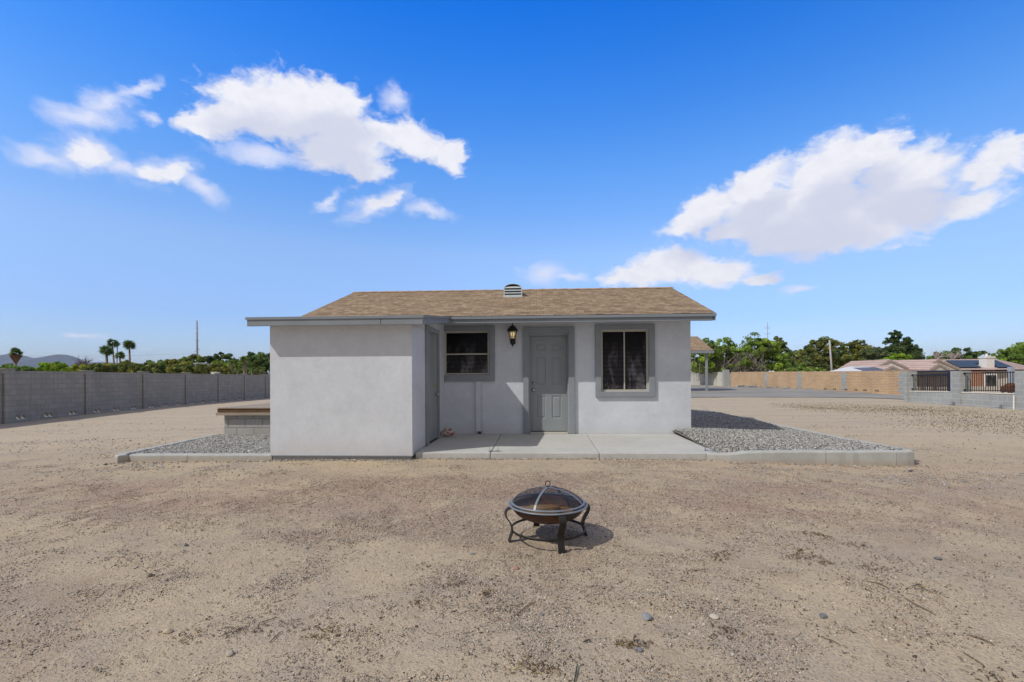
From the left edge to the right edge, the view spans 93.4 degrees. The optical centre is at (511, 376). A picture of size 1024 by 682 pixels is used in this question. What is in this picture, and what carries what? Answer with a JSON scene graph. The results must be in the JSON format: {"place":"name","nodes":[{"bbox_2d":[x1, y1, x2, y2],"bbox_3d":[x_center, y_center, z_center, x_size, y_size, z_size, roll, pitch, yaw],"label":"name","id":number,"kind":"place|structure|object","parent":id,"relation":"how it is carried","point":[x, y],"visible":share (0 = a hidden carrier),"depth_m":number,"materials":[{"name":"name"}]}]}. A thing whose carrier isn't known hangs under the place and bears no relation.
{"place":"outdoors","nodes":[
{"label":"outdoors","id":0,"kind":"place"},
{"bbox_2d":[0,354,115,367],"bbox_3d":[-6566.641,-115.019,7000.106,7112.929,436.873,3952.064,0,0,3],"label":"mountains","id":1,"kind":"structure","parent":0,"point":[68,360],"depth_m":6732.73,"materials":[{"name":"grey stone"}]},
{"bbox_2d":[0,385,1023,681],"bbox_3d":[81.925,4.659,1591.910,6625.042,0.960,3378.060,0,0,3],"label":"ground","id":2,"kind":"structure","parent":0,"point":[254,653],"depth_m":3.39,"materials":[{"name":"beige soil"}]},
{"bbox_2d":[7,347,23,365],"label":"palm tree","id":3,"kind":"object","parent":2,"relation":"on","point":[16,357],"visible":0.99,"depth_m":79.74,"materials":[{"name":"green plant"}]},
{"bbox_2d":[0,363,37,370],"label":"hedge bush","id":4,"kind":"object","parent":2,"relation":"on","point":[18,368],"visible":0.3,"depth_m":59.81,"materials":[{"name":"green plant"}]},
{"bbox_2d":[35,361,71,371],"bbox_3d":[-54.985,0.304,58.013,4.020,4.409,2.656,0,0,15],"label":"bright shrub","id":5,"kind":"object","parent":2,"relation":"on","point":[57,366],"visible":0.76,"depth_m":57.27,"materials":[{"name":"green plant"}]},
{"bbox_2d":[70,363,90,371],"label":"flowering tree","id":6,"kind":"object","parent":2,"relation":"on","point":[74,367],"visible":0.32,"depth_m":65.65,"materials":[{"name":"green plant"}]},
{"bbox_2d":[69,354,98,367],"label":"bare tree","id":7,"kind":"object","parent":2,"relation":"on","point":[84,362],"visible":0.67,"depth_m":66.46,"materials":[{"name":"grey plant"}]},
{"bbox_2d":[78,362,124,372],"bbox_3d":[-52.823,0.277,62.051,4.676,4.477,3.148,0,0,3],"label":"olive tree","id":8,"kind":"object","parent":2,"relation":"on","point":[105,367],"visible":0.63,"depth_m":61.30,"materials":[{"name":"green plant"}]},
{"bbox_2d":[98,345,114,362],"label":"palm tree","id":9,"kind":"object","parent":2,"relation":"on","point":[106,350],"visible":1,"depth_m":91.81,"materials":[{"name":"green plant"}]},
{"bbox_2d":[106,339,118,363],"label":"palm tree","id":10,"kind":"object","parent":2,"relation":"on","point":[114,343],"visible":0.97,"depth_m":94.92,"materials":[{"name":"green plant"}]},
{"bbox_2d":[114,352,125,362],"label":"palm tree","id":11,"kind":"object","parent":2,"relation":"on","point":[120,355],"visible":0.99,"depth_m":89.86,"materials":[{"name":"green plant"}]},
{"bbox_2d":[113,359,136,372],"bbox_3d":[-52.230,0.094,64.962,5.630,4.869,3.060,0,0,3],"label":"olive tree","id":12,"kind":"object","parent":2,"relation":"on","point":[124,364],"visible":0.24,"depth_m":63.98,"materials":[{"name":"green plant"}]},
{"bbox_2d":[122,339,135,360],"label":"palm tree","id":13,"kind":"object","parent":2,"relation":"on","point":[127,344],"visible":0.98,"depth_m":87.87,"materials":[{"name":"green plant"}]},
{"bbox_2d":[0,368,269,423],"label":"block fence","id":14,"kind":"object","parent":2,"relation":"on","point":[31,395],"visible":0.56,"depth_m":22.16,"materials":[{"name":"grey concrete"}]},
{"bbox_2d":[127,362,168,372],"bbox_3d":[-46.826,0.291,62.096,4.253,4.398,4.705,0,0,-41],"label":"olive tree","id":15,"kind":"object","parent":2,"relation":"on","point":[150,367],"visible":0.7,"depth_m":61.55,"materials":[{"name":"green plant"}]},
{"bbox_2d":[146,359,163,363],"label":"fan tree","id":16,"kind":"object","parent":2,"relation":"on","point":[158,361],"visible":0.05,"depth_m":94.26,"materials":[{"name":"green plant"}]},
{"bbox_2d":[129,453,192,461],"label":"kerb","id":17,"kind":"structure","parent":2,"relation":"on","point":[158,457],"depth_m":7.92,"materials":[{"name":"concrete"}]},
{"bbox_2d":[114,434,217,462],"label":"kerb","id":18,"kind":"structure","parent":2,"relation":"on","point":[121,457],"depth_m":8.49,"materials":[{"name":"concrete"}]},
{"bbox_2d":[163,628,172,633],"bbox_3d":[-1.828,1.350,2.557,0.054,0.030,0.040,0,0,16],"label":"stone","id":19,"kind":"object","parent":2,"relation":"on","point":[168,631],"visible":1,"depth_m":2.55,"materials":[{"name":"beige stone"}]},
{"bbox_2d":[155,359,185,366],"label":"olive tree","id":20,"kind":"object","parent":2,"relation":"on","point":[166,362],"visible":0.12,"depth_m":64.38,"materials":[{"name":"green plant"}]},
{"bbox_2d":[165,361,206,373],"bbox_3d":[-41.856,0.184,61.980,5.550,4.551,2.731,0,0,12],"label":"olive tree","id":21,"kind":"object","parent":2,"relation":"on","point":[191,367],"visible":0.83,"depth_m":61.43,"materials":[{"name":"green plant"}]},
{"bbox_2d":[177,354,204,362],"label":"round tree","id":22,"kind":"object","parent":2,"relation":"on","point":[194,358],"visible":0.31,"depth_m":89.64,"materials":[{"name":"green plant"}]},
{"bbox_2d":[194,320,198,354],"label":"utility pole","id":23,"kind":"object","parent":2,"relation":"on","point":[196,340],"visible":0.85,"depth_m":109.85,"materials":[{"name":"grey metal"}]},
{"bbox_2d":[132,433,269,453],"bbox_3d":[-5.261,1.309,9.467,2.912,0.088,2.934,0,0,3],"label":"gravel bed","id":24,"kind":"object","parent":2,"relation":"on","point":[236,443],"visible":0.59,"depth_m":9.08,"materials":[{"name":"grey gravel"}]},
{"bbox_2d":[198,363,230,373],"bbox_3d":[-40.694,0.266,64.716,5.395,4.418,2.815,0,0,3],"label":"olive tree","id":25,"kind":"object","parent":2,"relation":"on","point":[222,368],"visible":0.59,"depth_m":64.31,"materials":[{"name":"green plant"}]},
{"bbox_2d":[203,351,232,363],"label":"round tree","id":26,"kind":"object","parent":2,"relation":"on","point":[214,357],"visible":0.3,"depth_m":99.63,"materials":[{"name":"green plant"}]},
{"bbox_2d":[211,360,235,373],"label":"yellow green tree","id":27,"kind":"object","parent":2,"relation":"on","point":[217,361],"visible":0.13,"depth_m":69.84,"materials":[{"name":"green plant"}]},
{"bbox_2d":[225,650,233,656],"bbox_3d":[-1.353,1.327,2.314,0.035,0.029,0.045,0,0,-1],"label":"stone","id":28,"kind":"object","parent":2,"relation":"on","point":[229,653],"visible":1,"depth_m":2.30,"materials":[{"name":"beige stone"}]},
{"bbox_2d":[187,453,272,460],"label":"kerb","id":29,"kind":"structure","parent":2,"relation":"on","point":[223,456],"depth_m":7.88,"materials":[{"name":"concrete"}]},
{"bbox_2d":[224,360,236,373],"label":"palm tree","id":30,"kind":"object","parent":2,"relation":"on","point":[229,363],"visible":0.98,"depth_m":65.87,"materials":[{"name":"green plant"}]},
{"bbox_2d":[233,367,240,374],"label":"palm tree","id":31,"kind":"object","parent":2,"relation":"on","point":[237,370],"visible":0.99,"depth_m":63.88,"materials":[{"name":"green plant"}]},
{"bbox_2d":[216,403,269,434],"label":"wooden platform","id":32,"kind":"structure","parent":2,"relation":"on","point":[253,419],"depth_m":10.91,"materials":[{"name":"grey wood"}]},
{"bbox_2d":[236,356,251,373],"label":"palm tree","id":33,"kind":"object","parent":2,"relation":"on","point":[245,362],"visible":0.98,"depth_m":65.84,"materials":[{"name":"green plant"}]},
{"bbox_2d":[228,352,269,374],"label":"leafy tree","id":34,"kind":"object","parent":2,"relation":"on","point":[260,359],"visible":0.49,"depth_m":83.88,"materials":[{"name":"green plant"}]},
{"bbox_2d":[246,351,255,356],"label":"skyline tree","id":35,"kind":"object","parent":2,"relation":"on","point":[249,353],"visible":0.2,"depth_m":104.32,"materials":[{"name":"green plant"}]},
{"bbox_2d":[248,367,254,374],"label":"palm tree","id":36,"kind":"object","parent":2,"relation":"on","point":[252,369],"visible":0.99,"depth_m":61.83,"materials":[{"name":"green plant"}]},
{"bbox_2d":[253,367,265,374],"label":"palm tree","id":37,"kind":"object","parent":2,"relation":"on","point":[259,370],"visible":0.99,"depth_m":61.82,"materials":[{"name":"green plant"}]},
{"bbox_2d":[245,287,716,459],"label":"stucco shed","id":38,"kind":"structure","parent":2,"relation":"on","point":[395,375],"depth_m":10.12,"materials":[{"name":"paint"}]},
{"bbox_2d":[425,325,439,445],"bbox_3d":[-1.514,0.148,9.085,0.140,2.145,1.070,0,0,3],"label":"door","id":39,"kind":"structure","parent":38,"relation":"in","point":[432,366],"depth_m":9.14,"materials":[{"name":"paint"}]},
{"bbox_2d":[444,326,494,380],"bbox_3d":[-0.907,-0.497,10.339,1.084,1.177,0.120,0,0,3],"label":"window","id":40,"kind":"structure","parent":38,"relation":"in","point":[470,350],"depth_m":10.37,"materials":[{"name":"black glass"}]},
{"bbox_2d":[507,323,517,346],"bbox_3d":[0.012,-0.882,10.163,0.227,0.512,0.262,0,0,3],"label":"wall lantern","id":41,"kind":"object","parent":38,"relation":"attached to","point":[512,328],"depth_m":10.12,"materials":[{"name":"black metal"}]},
{"bbox_2d":[503,284,522,296],"bbox_3d":[0.044,-2.097,12.203,0.480,0.337,1.030,0,0,3],"label":"roof vent","id":42,"kind":"object","parent":38,"relation":"on","point":[512,290],"visible":0.97,"depth_m":11.73,"materials":[{"name":"grey metal"}]},
{"bbox_2d":[523,326,574,433],"bbox_3d":[0.787,0.075,10.319,1.090,2.270,0.255,0,0,3],"label":"door","id":43,"kind":"structure","parent":38,"relation":"in","point":[549,352],"depth_m":10.37,"materials":[{"name":"paint"}]},
{"bbox_2d":[595,324,654,396],"bbox_3d":[2.376,-0.343,10.170,1.235,1.523,0.120,0,0,3],"label":"window","id":44,"kind":"structure","parent":38,"relation":"in","point":[621,352],"depth_m":10.20,"materials":[{"name":"black glass"}]},
{"bbox_2d":[1,400,1022,468],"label":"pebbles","id":45,"kind":"object","parent":2,"relation":"on","point":[848,436],"visible":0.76,"depth_m":11.11,"materials":[{"name":"stone"}]},
{"bbox_2d":[122,457,936,467],"bbox_3d":[-0.061,1.324,7.494,12.718,0.100,0.373,0,0,3],"label":"rubble","id":46,"kind":"object","parent":2,"relation":"on","point":[450,458],"visible":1,"depth_m":7.60,"materials":[{"name":"stone"}]},
{"bbox_2d":[504,481,589,553],"bbox_3d":[0.289,1.071,3.872,0.637,0.473,0.637,0,0,20],"label":"fire pit","id":47,"kind":"object","parent":2,"relation":"on","point":[541,497],"visible":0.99,"depth_m":3.70,"materials":[{"name":"black metal"}]},
{"bbox_2d":[520,506,557,513],"bbox_3d":[0.212,1.062,3.845,0.300,0.055,0.073,0,0,1],"label":"firewood log","id":48,"kind":"object","parent":47,"relation":"in","point":[531,507],"visible":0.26,"depth_m":3.81,"materials":[{"name":"brown wood"}]},
{"bbox_2d":[551,505,572,512],"bbox_3d":[0.379,1.066,3.887,0.240,0.045,0.058,0,0,23],"label":"firewood log","id":49,"kind":"object","parent":47,"relation":"in","point":[562,508],"visible":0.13,"depth_m":3.85,"materials":[{"name":"brown wood"}]},
{"bbox_2d":[416,434,712,458],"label":"patio slab","id":50,"kind":"structure","parent":2,"relation":"on","point":[617,446],"depth_m":8.28,"materials":[{"name":"concrete"}]},
{"bbox_2d":[440,427,454,435],"bbox_3d":[-1.317,1.114,9.797,0.312,0.184,0.168,0,0,3],"label":"plastic bag","id":51,"kind":"object","parent":50,"relation":"on","point":[447,432],"visible":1,"depth_m":9.75,"materials":[{"name":"pink plastic"}]},
{"bbox_2d":[642,612,651,620],"bbox_3d":[0.736,1.311,2.639,0.055,0.036,0.067,0,0,-12],"label":"stone","id":52,"kind":"object","parent":2,"relation":"on","point":[646,616],"visible":1,"depth_m":2.62,"materials":[{"name":"grey stone"}]},
{"bbox_2d":[691,372,729,385],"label":"block wall","id":53,"kind":"structure","parent":2,"relation":"on","point":[713,379],"depth_m":55.00,"materials":[{"name":"grey concrete"}]},
{"bbox_2d":[709,613,718,619],"bbox_3d":[1.104,1.310,2.631,0.044,0.024,0.052,0,0,-42],"label":"stone","id":54,"kind":"object","parent":2,"relation":"on","point":[714,616],"visible":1,"depth_m":2.62,"materials":[{"name":"beige stone"}]},
{"bbox_2d":[691,337,753,376],"bbox_3d":[23.322,-1.711,55.309,9.040,5.928,4.387,0,0,-4],"label":"mesquite tree","id":55,"kind":"object","parent":2,"relation":"on","point":[714,358],"visible":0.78,"depth_m":54.15,"materials":[{"name":"green plant"}]},
{"bbox_2d":[722,370,730,385],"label":"stepped block end","id":56,"kind":"structure","parent":2,"relation":"on","point":[726,377],"depth_m":51.00,"materials":[{"name":"grey concrete"}]},
{"bbox_2d":[741,332,760,349],"bbox_3d":[29.681,-2.362,59.931,1.879,6.495,1.999,0,0,3],"label":"airy tree","id":57,"kind":"object","parent":2,"relation":"on","point":[752,334],"visible":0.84,"depth_m":59.82,"materials":[{"name":"green plant"}]},
{"bbox_2d":[706,450,825,463],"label":"kerb","id":58,"kind":"structure","parent":2,"relation":"on","point":[790,456],"depth_m":7.32,"materials":[{"name":"concrete"}]},
{"bbox_2d":[730,337,805,371],"bbox_3d":[29.354,-1.691,55.906,8.782,5.793,4.894,0,0,13],"label":"mesquite tree","id":59,"kind":"object","parent":2,"relation":"on","point":[766,352],"visible":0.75,"depth_m":55.43,"materials":[{"name":"green plant"}]},
{"bbox_2d":[770,336,795,370],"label":"pine tree","id":60,"kind":"object","parent":2,"relation":"on","point":[784,347],"visible":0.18,"depth_m":79.59,"materials":[{"name":"green plant"}]},
{"bbox_2d":[783,367,805,371],"bbox_3d":[31.845,-0.537,53.841,2.992,1.149,1.549,0,0,9],"label":"sprawling shrub","id":61,"kind":"object","parent":2,"relation":"on","point":[791,369],"visible":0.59,"depth_m":53.65,"materials":[{"name":"green plant"}]},
{"bbox_2d":[674,409,915,451],"bbox_3d":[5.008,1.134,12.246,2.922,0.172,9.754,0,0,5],"label":"gravel bed","id":62,"kind":"object","parent":2,"relation":"on","point":[718,431],"visible":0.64,"depth_m":8.95,"materials":[{"name":"grey gravel"}]},
{"bbox_2d":[786,345,817,368],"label":"pine tree","id":63,"kind":"object","parent":2,"relation":"on","point":[802,355],"visible":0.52,"depth_m":77.50,"materials":[{"name":"green plant"}]},
{"bbox_2d":[800,367,826,370],"bbox_3d":[33.686,-0.594,54.105,3.197,1.050,1.496,0,0,-4],"label":"sprawling shrub","id":64,"kind":"object","parent":2,"relation":"on","point":[814,369],"visible":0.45,"depth_m":53.75,"materials":[{"name":"green plant"}]},
{"bbox_2d":[731,371,903,394],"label":"tan block wall","id":65,"kind":"structure","parent":2,"relation":"on","point":[884,382],"depth_m":34.25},
{"bbox_2d":[819,613,826,618],"bbox_3d":[1.689,1.301,2.619,0.044,0.028,0.040,0,0,-44],"label":"stone","id":66,"kind":"object","parent":2,"relation":"on","point":[823,615],"visible":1,"depth_m":2.61,"materials":[{"name":"grey stone"}]},
{"bbox_2d":[743,417,913,465],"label":"kerb","id":67,"kind":"structure","parent":2,"relation":"on","point":[904,457],"depth_m":7.19,"materials":[{"name":"concrete"}]},
{"bbox_2d":[808,336,853,370],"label":"pine tree","id":68,"kind":"object","parent":2,"relation":"on","point":[820,344],"visible":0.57,"depth_m":81.04,"materials":[{"name":"green plant"}]},
{"bbox_2d":[829,340,832,370],"bbox_3d":[39.740,-1.606,60.013,0.606,5.935,0.260,0,0,3],"label":"utility pole","id":69,"kind":"object","parent":2,"relation":"on","point":[831,366],"visible":0.6,"depth_m":59.92,"materials":[{"name":"grey wood"}]},
{"bbox_2d":[842,339,872,361],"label":"pine tree","id":70,"kind":"object","parent":2,"relation":"on","point":[855,348],"visible":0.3,"depth_m":83.21,"materials":[{"name":"green plant"}]},
{"bbox_2d":[822,449,895,465],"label":"kerb","id":71,"kind":"structure","parent":2,"relation":"on","point":[878,457],"depth_m":7.22,"materials":[{"name":"concrete"}]},
{"bbox_2d":[832,367,885,370],"bbox_3d":[29.565,0.149,41.179,4.308,2.170,5.968,0,0,36],"label":"carport","id":72,"kind":"object","parent":2,"relation":"on","point":[860,369],"visible":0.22,"depth_m":40.38,"materials":[{"name":"white metal"}]},
{"bbox_2d":[860,347,892,360],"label":"grey green tree","id":73,"kind":"object","parent":2,"relation":"on","point":[876,353],"visible":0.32,"depth_m":79.56,"materials":[{"name":"green plant"}]},
{"bbox_2d":[756,402,1023,439],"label":"gravel","id":74,"kind":"structure","parent":2,"relation":"on","point":[909,409],"depth_m":14.91,"materials":[{"name":"beige gravel"}]},
{"bbox_2d":[882,352,912,359],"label":"bright shrub","id":75,"kind":"object","parent":2,"relation":"on","point":[895,356],"visible":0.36,"depth_m":73.73,"materials":[{"name":"green plant"}]},
{"bbox_2d":[882,330,925,359],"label":"pine tree","id":76,"kind":"object","parent":2,"relation":"on","point":[897,346],"visible":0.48,"depth_m":87.01,"materials":[{"name":"green plant"}]},
{"bbox_2d":[904,597,935,615],"bbox_3d":[2.298,1.293,2.720,0.008,0.021,0.182,0,0,-8],"label":"twig","id":77,"kind":"object","parent":2,"relation":"on","point":[920,606],"visible":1,"depth_m":2.71,"materials":[{"name":"wood"}]},
{"bbox_2d":[839,354,1023,385],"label":"tile roof house","id":78,"kind":"structure","parent":2,"relation":"on","point":[986,363],"depth_m":44.79,"materials":[{"name":"ceramic"}]},
{"bbox_2d":[984,374,996,385],"bbox_3d":[43.169,0.441,43.438,1.027,1.436,0.121,0,0,11],"label":"window","id":79,"kind":"structure","parent":78,"relation":"in","point":[984,374],"depth_m":43.43,"materials":[{"name":"white paint"}]},
{"bbox_2d":[917,370,949,390],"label":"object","id":80,"kind":"structure","parent":2,"relation":"on","point":[942,379],"depth_m":24.53,"materials":[{"name":"blue metal"}]},
{"bbox_2d":[932,349,949,358],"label":"bare tree","id":81,"kind":"object","parent":2,"relation":"on","point":[938,355],"visible":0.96,"depth_m":63.94,"materials":[{"name":"brown plant"}]},
{"bbox_2d":[946,348,962,358],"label":"bare tree","id":82,"kind":"object","parent":2,"relation":"on","point":[952,355],"visible":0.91,"depth_m":65.80,"materials":[{"name":"brown plant"}]},
{"bbox_2d":[926,347,990,358],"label":"spreading tree","id":83,"kind":"object","parent":2,"relation":"on","point":[969,354],"visible":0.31,"depth_m":91.18,"materials":[{"name":"green plant"}]},
{"bbox_2d":[903,371,1023,409],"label":"grey block wall","id":84,"kind":"structure","parent":2,"relation":"on","point":[956,394],"depth_m":18.27,"materials":[{"name":"grey concrete"}]},
{"bbox_2d":[911,374,949,390],"bbox_3d":[17.336,0.213,19.898,0.060,0.714,2.341,0,0,7],"label":"iron fence panel","id":85,"kind":"object","parent":84,"relation":"attached to","point":[927,382],"visible":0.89,"depth_m":20.14,"materials":[{"name":"black metal"}]},
{"bbox_2d":[963,371,1014,391],"bbox_3d":[16.995,0.174,17.178,0.060,0.719,2.183,0,0,7],"label":"iron fence panel","id":86,"kind":"object","parent":84,"relation":"attached to","point":[997,390],"visible":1,"depth_m":17.11,"materials":[{"name":"black metal"}]},
{"bbox_2d":[1013,395,1014,409],"bbox_3d":[16.719,1.071,16.061,0.042,0.921,0.044,0,0,3],"label":"white pipe","id":87,"kind":"object","parent":84,"relation":"attached to","point":[1013,402],"visible":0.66,"depth_m":16.05,"materials":[{"name":"paint"}]},
{"bbox_2d":[962,651,984,666],"bbox_3d":[2.146,1.312,2.243,0.007,0.013,0.102,0,0,-4],"label":"twig","id":88,"kind":"object","parent":2,"relation":"on","point":[973,658],"visible":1,"depth_m":2.24,"materials":[{"name":"brown wood"}]},
{"bbox_2d":[967,634,993,644],"bbox_3d":[2.336,1.306,2.403,0.012,0.011,0.109,0,0,-21],"label":"twig","id":89,"kind":"object","parent":2,"relation":"on","point":[981,638],"visible":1,"depth_m":2.40,"materials":[{"name":"wood"}]},
{"bbox_2d":[991,342,1023,364],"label":"leafy tree","id":90,"kind":"object","parent":2,"relation":"on","point":[1013,354],"visible":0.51,"depth_m":65.00,"materials":[{"name":"green plant"}]},
{"bbox_2d":[1007,367,1014,392],"bbox_3d":[22.780,0.482,22.000,0.180,1.859,0.180,0,0,3],"label":"wooden post","id":91,"kind":"object","parent":2,"relation":"on","point":[1009,369],"visible":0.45,"depth_m":21.91,"materials":[{"name":"grey wood"}]},
{"bbox_2d":[0,0,1023,372],"label":"sky","id":92,"kind":"structure","parent":0,"point":[846,171],"materials":[{"name":"blue"}]},
{"bbox_2d":[24,461,1023,492],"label":"stray gravel","id":93,"kind":"structure","parent":0,"point":[152,465],"depth_m":6.79,"materials":[{"name":"grey gravel"}]},
{"bbox_2d":[691,385,903,398],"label":"driveway","id":94,"kind":"structure","parent":0,"point":[697,391],"depth_m":30.99,"materials":[{"name":"grey concrete"}]},
{"bbox_2d":[691,336,713,390],"bbox_3d":[11.091,-0.953,38.686,7.500,4.519,7.040,0,0,3],"label":"ramada","id":95,"kind":"object","parent":94,"relation":"on","point":[698,345],"visible":0.25,"depth_m":35.34,"materials":[{"name":"concrete"}]},
{"bbox_2d":[1001,383,1014,392],"bbox_3d":[19.656,0.696,19.002,0.400,0.918,0.397,0,0,3],"label":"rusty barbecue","id":96,"kind":"object","parent":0,"point":[1008,387],"visible":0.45,"depth_m":18.90,"materials":[{"name":"brown metal"}]}
]}

